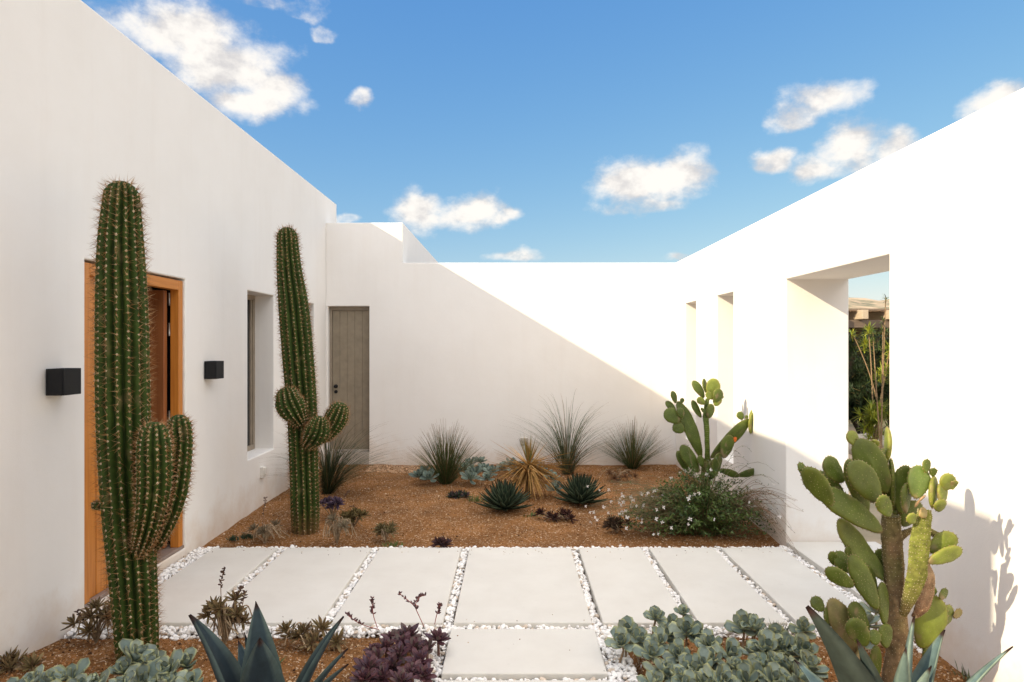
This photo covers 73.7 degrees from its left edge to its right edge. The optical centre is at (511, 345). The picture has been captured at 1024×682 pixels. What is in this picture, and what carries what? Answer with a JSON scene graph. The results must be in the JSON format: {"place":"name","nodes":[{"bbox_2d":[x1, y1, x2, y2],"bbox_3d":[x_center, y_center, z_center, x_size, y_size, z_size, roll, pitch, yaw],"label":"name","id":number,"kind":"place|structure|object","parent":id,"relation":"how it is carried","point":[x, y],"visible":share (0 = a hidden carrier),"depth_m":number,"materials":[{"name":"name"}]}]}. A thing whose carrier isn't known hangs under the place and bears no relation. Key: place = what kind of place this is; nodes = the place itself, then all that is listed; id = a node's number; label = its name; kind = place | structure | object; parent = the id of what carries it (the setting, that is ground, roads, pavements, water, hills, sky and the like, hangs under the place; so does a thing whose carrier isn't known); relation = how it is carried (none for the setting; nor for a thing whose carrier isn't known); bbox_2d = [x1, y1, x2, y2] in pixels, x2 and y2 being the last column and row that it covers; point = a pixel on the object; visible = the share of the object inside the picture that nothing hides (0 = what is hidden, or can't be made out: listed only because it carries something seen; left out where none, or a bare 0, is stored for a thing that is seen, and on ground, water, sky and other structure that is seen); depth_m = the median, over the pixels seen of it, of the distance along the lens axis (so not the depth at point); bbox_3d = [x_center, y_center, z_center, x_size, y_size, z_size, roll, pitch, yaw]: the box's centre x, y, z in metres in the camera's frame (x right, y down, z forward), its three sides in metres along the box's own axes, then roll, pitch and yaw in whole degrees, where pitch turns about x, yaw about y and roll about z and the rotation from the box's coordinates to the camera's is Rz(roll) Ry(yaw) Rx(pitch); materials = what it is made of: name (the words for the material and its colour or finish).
{"place":"outdoors","nodes":[
{"label":"outdoors","id":0,"kind":"place"},
{"bbox_2d":[0,464,968,681],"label":"garden soil","id":1,"kind":"structure","parent":0,"point":[570,540],"depth_m":6.02,"materials":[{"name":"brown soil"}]},
{"bbox_2d":[0,645,45,676],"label":"brown succulent","id":2,"kind":"object","parent":1,"relation":"on","point":[9,661],"visible":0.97,"depth_m":3.37,"materials":[{"name":"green plant"}]},
{"bbox_2d":[6,658,109,681],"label":"grey succulent","id":3,"kind":"object","parent":1,"relation":"on","point":[72,672],"visible":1,"depth_m":3.03,"materials":[{"name":"green plant"}]},
{"bbox_2d":[60,596,111,643],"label":"brown succulent","id":4,"kind":"object","parent":1,"relation":"on","point":[94,626],"visible":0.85,"depth_m":3.74,"materials":[{"name":"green plant"}]},
{"bbox_2d":[84,174,199,660],"bbox_3d":[-1.920,0.392,3.503,0.587,2.584,0.415,0,0,12],"label":"cactus","id":5,"kind":"object","parent":1,"relation":"on","point":[144,464],"visible":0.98,"depth_m":3.46,"materials":[{"name":"green plant"}]},
{"bbox_2d":[107,638,203,681],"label":"grey succulent","id":6,"kind":"object","parent":1,"relation":"on","point":[140,661],"visible":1,"depth_m":3.13,"materials":[{"name":"green plant"}]},
{"bbox_2d":[109,548,277,626],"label":"paving slab","id":7,"kind":"structure","parent":1,"relation":"on","point":[192,588],"depth_m":4.64,"materials":[{"name":"concrete"}]},
{"bbox_2d":[196,567,251,643],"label":"brown succulent","id":8,"kind":"object","parent":1,"relation":"on","point":[225,616],"visible":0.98,"depth_m":3.71,"materials":[{"name":"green plant"}]},
{"bbox_2d":[225,535,238,540],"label":"weed","id":9,"kind":"object","parent":1,"relation":"on","point":[232,538],"visible":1,"depth_m":5.71,"materials":[{"name":"green plant"}]},
{"bbox_2d":[241,531,254,538],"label":"weed","id":10,"kind":"object","parent":1,"relation":"on","point":[244,536],"visible":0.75,"depth_m":5.79,"materials":[{"name":"green plant"}]},
{"bbox_2d":[242,497,289,542],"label":"dry succulent","id":11,"kind":"object","parent":1,"relation":"on","point":[265,532],"visible":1,"depth_m":5.65,"materials":[{"name":"brown plant"}]},
{"bbox_2d":[188,601,348,681],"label":"agave","id":12,"kind":"object","parent":1,"relation":"on","point":[258,659],"visible":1,"depth_m":2.55,"materials":[{"name":"green plant"}]},
{"bbox_2d":[205,548,371,626],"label":"paving slab","id":13,"kind":"structure","parent":1,"relation":"on","point":[306,586],"depth_m":4.57,"materials":[{"name":"concrete"}]},
{"bbox_2d":[273,615,332,650],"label":"brown succulent","id":14,"kind":"object","parent":1,"relation":"on","point":[308,637],"visible":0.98,"depth_m":3.66,"materials":[{"name":"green plant"}]},
{"bbox_2d":[272,222,350,534],"bbox_3d":[-1.751,0.304,5.923,0.720,2.767,0.520,0,0,0],"label":"cactus","id":15,"kind":"object","parent":1,"relation":"on","point":[309,431],"visible":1,"depth_m":5.90,"materials":[{"name":"green plant"}]},
{"bbox_2d":[328,627,347,652],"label":"dry succulent","id":16,"kind":"object","parent":1,"relation":"on","point":[336,641],"visible":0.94,"depth_m":3.62,"materials":[{"name":"brown plant"}]},
{"bbox_2d":[263,404,413,493],"bbox_3d":[-1.719,1.144,7.473,1.586,0.972,2.220,0,0,0],"label":"grass tuft","id":17,"kind":"object","parent":1,"relation":"on","point":[330,482],"visible":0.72,"depth_m":7.44,"materials":[{"name":"green plant"}]},
{"bbox_2d":[320,490,357,514],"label":"purple succulent","id":18,"kind":"object","parent":1,"relation":"on","point":[336,502],"visible":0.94,"depth_m":6.37,"materials":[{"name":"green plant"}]},
{"bbox_2d":[323,513,356,543],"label":"dry succulent","id":19,"kind":"object","parent":1,"relation":"on","point":[337,525],"visible":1,"depth_m":5.59,"materials":[{"name":"beige plant"}]},
{"bbox_2d":[336,506,370,527],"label":"brown succulent","id":20,"kind":"object","parent":1,"relation":"on","point":[353,513],"visible":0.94,"depth_m":6.05,"materials":[{"name":"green plant"}]},
{"bbox_2d":[371,521,399,541],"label":"brown succulent","id":21,"kind":"object","parent":1,"relation":"on","point":[383,530],"visible":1,"depth_m":5.67,"materials":[{"name":"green plant"}]},
{"bbox_2d":[380,540,402,547],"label":"weed","id":22,"kind":"object","parent":1,"relation":"on","point":[393,544],"visible":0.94,"depth_m":5.54,"materials":[{"name":"green plant"}]},
{"bbox_2d":[331,548,460,630],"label":"paving slab","id":23,"kind":"structure","parent":1,"relation":"on","point":[389,574],"depth_m":4.49,"materials":[{"name":"concrete"}]},
{"bbox_2d":[345,591,450,681],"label":"purple succulent","id":24,"kind":"object","parent":1,"relation":"on","point":[369,667],"visible":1,"depth_m":3.33,"materials":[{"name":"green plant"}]},
{"bbox_2d":[408,465,438,481],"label":"grey succulent","id":25,"kind":"object","parent":1,"relation":"on","point":[421,474],"visible":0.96,"depth_m":7.89,"materials":[{"name":"green plant"}]},
{"bbox_2d":[364,464,489,472],"bbox_3d":[-1.101,1.626,8.998,1.622,0.048,0.522,0,0,0],"label":"gravel strip","id":26,"kind":"object","parent":1,"relation":"on","point":[400,468],"visible":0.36,"depth_m":8.99,"materials":[{"name":"gravel"}]},
{"bbox_2d":[430,535,453,547],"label":"dark succulent","id":27,"kind":"object","parent":1,"relation":"on","point":[443,542],"visible":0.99,"depth_m":5.45,"materials":[{"name":"purple plant"}]},
{"bbox_2d":[402,420,489,484],"bbox_3d":[-0.781,1.241,8.030,1.079,0.778,1.060,0,0,0],"label":"grass tuft","id":28,"kind":"object","parent":1,"relation":"on","point":[446,471],"visible":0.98,"depth_m":7.95,"materials":[{"name":"green plant"}]},
{"bbox_2d":[446,489,471,498],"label":"dark succulent","id":29,"kind":"object","parent":1,"relation":"on","point":[458,494],"visible":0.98,"depth_m":7.27,"materials":[{"name":"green plant"}]},
{"bbox_2d":[462,493,485,501],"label":"weed","id":30,"kind":"object","parent":1,"relation":"on","point":[476,498],"visible":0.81,"depth_m":7.12,"materials":[{"name":"green plant"}]},
{"bbox_2d":[459,456,498,484],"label":"grey succulent","id":31,"kind":"object","parent":1,"relation":"on","point":[470,473],"visible":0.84,"depth_m":8.07,"materials":[{"name":"green plant"}]},
{"bbox_2d":[64,545,922,681],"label":"white pebbles","id":32,"kind":"object","parent":1,"relation":"on","point":[622,671],"visible":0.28,"depth_m":3.94,"materials":[{"name":"white gravel"}]},
{"bbox_2d":[474,479,534,511],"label":"agave","id":33,"kind":"object","parent":1,"relation":"on","point":[505,496],"visible":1,"depth_m":6.62,"materials":[{"name":"green plant"}]},
{"bbox_2d":[454,548,591,628],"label":"paving slab","id":34,"kind":"structure","parent":1,"relation":"on","point":[521,587],"depth_m":4.45,"materials":[{"name":"concrete"}]},
{"bbox_2d":[441,629,606,679],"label":"paving slab","id":35,"kind":"structure","parent":1,"relation":"on","point":[530,654],"depth_m":3.53,"materials":[{"name":"concrete"}]},
{"bbox_2d":[440,680,609,681],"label":"paving slab","id":36,"kind":"structure","parent":1,"relation":"on","point":[524,681],"depth_m":3.25,"materials":[{"name":"concrete"}]},
{"bbox_2d":[495,457,562,493],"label":"grey succulent","id":37,"kind":"object","parent":1,"relation":"on","point":[556,485],"visible":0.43,"depth_m":8.12,"materials":[{"name":"green plant"}]},
{"bbox_2d":[483,435,575,499],"bbox_3d":[0.178,1.284,7.256,1.047,0.732,1.001,0,0,0],"label":"yucca","id":38,"kind":"object","parent":1,"relation":"on","point":[526,472],"visible":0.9,"depth_m":7.21,"materials":[{"name":"yellow plant"}]},
{"bbox_2d":[532,507,577,523],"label":"dark succulent","id":39,"kind":"object","parent":1,"relation":"on","point":[556,517],"visible":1,"depth_m":6.32,"materials":[{"name":"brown plant"}]},
{"bbox_2d":[505,388,641,474],"bbox_3d":[0.729,1.085,8.384,2.057,1.089,1.753,0,0,0],"label":"grass tuft","id":40,"kind":"object","parent":1,"relation":"on","point":[564,448],"visible":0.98,"depth_m":8.58,"materials":[{"name":"green plant"}]},
{"bbox_2d":[552,473,609,504],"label":"agave","id":41,"kind":"object","parent":1,"relation":"on","point":[576,492],"visible":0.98,"depth_m":6.88,"materials":[{"name":"green plant"}]},
{"bbox_2d":[602,515,631,532],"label":"dark succulent","id":42,"kind":"object","parent":1,"relation":"on","point":[612,522],"visible":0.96,"depth_m":5.92,"materials":[{"name":"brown plant"}]},
{"bbox_2d":[597,469,639,480],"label":"dry succulent","id":43,"kind":"object","parent":1,"relation":"on","point":[614,474],"visible":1,"depth_m":8.14,"materials":[{"name":"brown plant"}]},
{"bbox_2d":[578,548,681,628],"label":"paving slab","id":44,"kind":"structure","parent":1,"relation":"on","point":[630,583],"depth_m":4.55,"materials":[{"name":"concrete"}]},
{"bbox_2d":[597,419,676,468],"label":"grass tuft","id":45,"kind":"object","parent":1,"relation":"on","point":[633,460],"visible":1,"depth_m":8.96,"materials":[{"name":"green plant"}]},
{"bbox_2d":[604,604,722,669],"bbox_3d":[0.759,1.512,3.452,0.510,0.260,0.447,0,0,-21],"label":"grey succulent","id":46,"kind":"object","parent":1,"relation":"on","point":[643,643],"visible":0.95,"depth_m":3.48,"materials":[{"name":"green plant"}]},
{"bbox_2d":[583,446,803,557],"bbox_3d":[1.550,1.269,5.924,1.775,0.745,1.229,0,0,22],"label":"flowering bush","id":47,"kind":"object","parent":1,"relation":"on","point":[704,509],"visible":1,"depth_m":5.81,"materials":[{"name":"green plant"}]},
{"bbox_2d":[636,637,759,681],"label":"grey succulent","id":48,"kind":"object","parent":1,"relation":"on","point":[699,664],"visible":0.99,"depth_m":3.08,"materials":[{"name":"green plant"}]},
{"bbox_2d":[663,378,753,487],"bbox_3d":[1.841,0.954,6.265,0.919,1.306,0.192,0,0,0],"label":"prickly pear","id":49,"kind":"object","parent":1,"relation":"on","point":[680,418],"visible":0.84,"depth_m":6.28,"materials":[{"name":"green plant"}]},
{"bbox_2d":[649,548,786,628],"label":"paving slab","id":50,"kind":"structure","parent":1,"relation":"on","point":[712,587],"depth_m":4.53,"materials":[{"name":"concrete"}]},
{"bbox_2d":[723,609,765,647],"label":"grey succulent","id":51,"kind":"object","parent":1,"relation":"on","point":[744,622],"visible":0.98,"depth_m":3.66,"materials":[{"name":"green plant"}]},
{"bbox_2d":[762,619,794,636],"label":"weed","id":52,"kind":"object","parent":1,"relation":"on","point":[781,625],"visible":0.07,"depth_m":3.79,"materials":[{"name":"green plant"}]},
{"bbox_2d":[732,623,829,681],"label":"grey succulent","id":53,"kind":"object","parent":1,"relation":"on","point":[773,650],"visible":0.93,"depth_m":3.21,"materials":[{"name":"green plant"}]},
{"bbox_2d":[721,548,880,625],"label":"paving slab","id":54,"kind":"structure","parent":1,"relation":"on","point":[789,585],"depth_m":4.66,"materials":[{"name":"concrete"}]},
{"bbox_2d":[786,542,882,614],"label":"paving slab","id":55,"kind":"structure","parent":1,"relation":"on","point":[815,554],"depth_m":5.26,"materials":[{"name":"concrete"}]},
{"bbox_2d":[788,601,881,653],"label":"grey succulent","id":56,"kind":"object","parent":1,"relation":"on","point":[805,626],"visible":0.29,"depth_m":3.59,"materials":[{"name":"green plant"}]},
{"bbox_2d":[797,427,962,681],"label":"prickly pear","id":57,"kind":"object","parent":1,"relation":"on","point":[868,474],"visible":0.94,"depth_m":2.83,"materials":[{"name":"green plant"}]},
{"bbox_2d":[794,605,1012,681],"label":"agave","id":58,"kind":"object","parent":1,"relation":"on","point":[848,665],"visible":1,"depth_m":2.34,"materials":[{"name":"green plant"}]},
{"bbox_2d":[949,661,969,679],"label":"weed","id":59,"kind":"object","parent":1,"relation":"on","point":[967,676],"visible":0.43,"depth_m":3.33,"materials":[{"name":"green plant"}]},
{"bbox_2d":[81,0,1023,300],"label":"sky","id":60,"kind":"structure","parent":0,"point":[495,131],"materials":[{"name":"blue"}]},
{"bbox_2d":[848,417,888,544],"bbox_3d":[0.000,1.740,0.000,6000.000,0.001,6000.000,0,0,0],"label":"ground","id":61,"kind":"structure","parent":0,"point":[868,536],"depth_m":6.86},
{"bbox_2d":[0,0,335,670],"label":"wall","id":62,"kind":"structure","parent":61,"relation":"on","point":[90,99],"depth_m":4.29,"materials":[{"name":"paint"}]},
{"bbox_2d":[46,368,80,395],"bbox_3d":[-2.478,0.201,3.770,0.106,0.146,0.150,0,0,0],"label":"wall lamp","id":63,"kind":"object","parent":62,"relation":"attached to","point":[62,381],"visible":1,"depth_m":3.70,"materials":[{"name":"black metal"}]},
{"bbox_2d":[84,262,184,607],"bbox_3d":[-3.009,0.537,4.671,0.952,2.064,1.240,0,0,0],"label":"entrance door","id":64,"kind":"structure","parent":62,"relation":"in","point":[169,330],"depth_m":5.15,"materials":[{"name":"orange wood"}]},
{"bbox_2d":[204,361,223,378],"bbox_3d":[-2.478,0.205,5.676,0.106,0.147,0.150,0,0,0],"label":"wall lamp","id":65,"kind":"object","parent":62,"relation":"attached to","point":[213,369],"visible":1,"depth_m":5.60,"materials":[{"name":"black metal"}]},
{"bbox_2d":[247,294,254,451],"bbox_3d":[-2.760,0.288,6.897,0.060,1.625,0.720,0,0,0],"label":"window","id":66,"kind":"structure","parent":62,"relation":"in","point":[250,298],"depth_m":7.17,"materials":[{"name":"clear glass"}]},
{"bbox_2d":[260,466,266,477],"bbox_3d":[-2.508,1.281,6.896,0.046,0.110,0.090,0,0,0],"label":"socket box","id":67,"kind":"object","parent":62,"relation":"attached to","point":[263,470],"visible":1,"depth_m":6.86,"materials":[{"name":"white plastic"}]},
{"bbox_2d":[326,223,675,464],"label":"wall","id":68,"kind":"structure","parent":61,"relation":"on","point":[419,337],"depth_m":9.28,"materials":[{"name":"paint"}]},
{"bbox_2d":[329,307,368,464],"bbox_3d":[-2.222,0.565,9.373,0.565,2.190,0.194,0,0,0],"label":"back door","id":69,"kind":"structure","parent":68,"relation":"in","point":[348,326],"depth_m":9.39,"materials":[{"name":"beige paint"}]},
{"bbox_2d":[520,438,527,444],"bbox_3d":[0.165,1.305,9.262,0.100,0.090,0.037,0,0,0],"label":"socket box","id":70,"kind":"object","parent":68,"relation":"attached to","point":[522,440],"visible":0.66,"depth_m":9.25,"materials":[{"name":"beige plastic"}]},
{"bbox_2d":[676,88,1023,681],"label":"courtyard wall","id":71,"kind":"structure","parent":61,"relation":"on","point":[933,223],"depth_m":3.79,"materials":[{"name":"white paint"}]},
{"bbox_2d":[848,434,869,445],"bbox_3d":[5.989,1.703,11.901,0.574,0.342,0.462,0,0,0],"label":"rock","id":72,"kind":"object","parent":61,"relation":"on","point":[860,436],"visible":0.06,"depth_m":11.76,"materials":[{"name":"beige stone"}]},
{"bbox_2d":[848,328,889,382],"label":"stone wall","id":73,"kind":"structure","parent":61,"relation":"on","point":[858,331],"depth_m":18.59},
{"bbox_2d":[848,329,889,433],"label":"shrub","id":74,"kind":"object","parent":61,"relation":"on","point":[859,394],"visible":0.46,"depth_m":12.56,"materials":[{"name":"green plant"}]},
{"bbox_2d":[848,308,889,327],"bbox_3d":[10.496,0.470,16.925,9.009,2.540,4.550,0,0,0],"label":"pergola","id":75,"kind":"object","parent":61,"relation":"on","point":[859,317],"visible":0.14,"depth_m":14.90,"materials":[{"name":"brown wood"}]},
{"bbox_2d":[848,326,889,428],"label":"shrub","id":76,"kind":"object","parent":61,"relation":"on","point":[852,342],"visible":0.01,"depth_m":13.27,"materials":[{"name":"green plant"}]},
{"bbox_2d":[849,321,889,439],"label":"shrub","id":77,"kind":"object","parent":61,"relation":"on","point":[869,423],"visible":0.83,"depth_m":11.27,"materials":[{"name":"green plant"}]},
{"bbox_2d":[865,294,889,448],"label":"shrub","id":78,"kind":"object","parent":61,"relation":"on","point":[882,379],"visible":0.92,"depth_m":9.79,"materials":[{"name":"green plant"}]},
{"bbox_2d":[848,297,889,307],"bbox_3d":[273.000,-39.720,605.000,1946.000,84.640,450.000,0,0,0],"label":"hills","id":79,"kind":"structure","parent":0,"point":[861,303],"depth_m":590.59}
]}

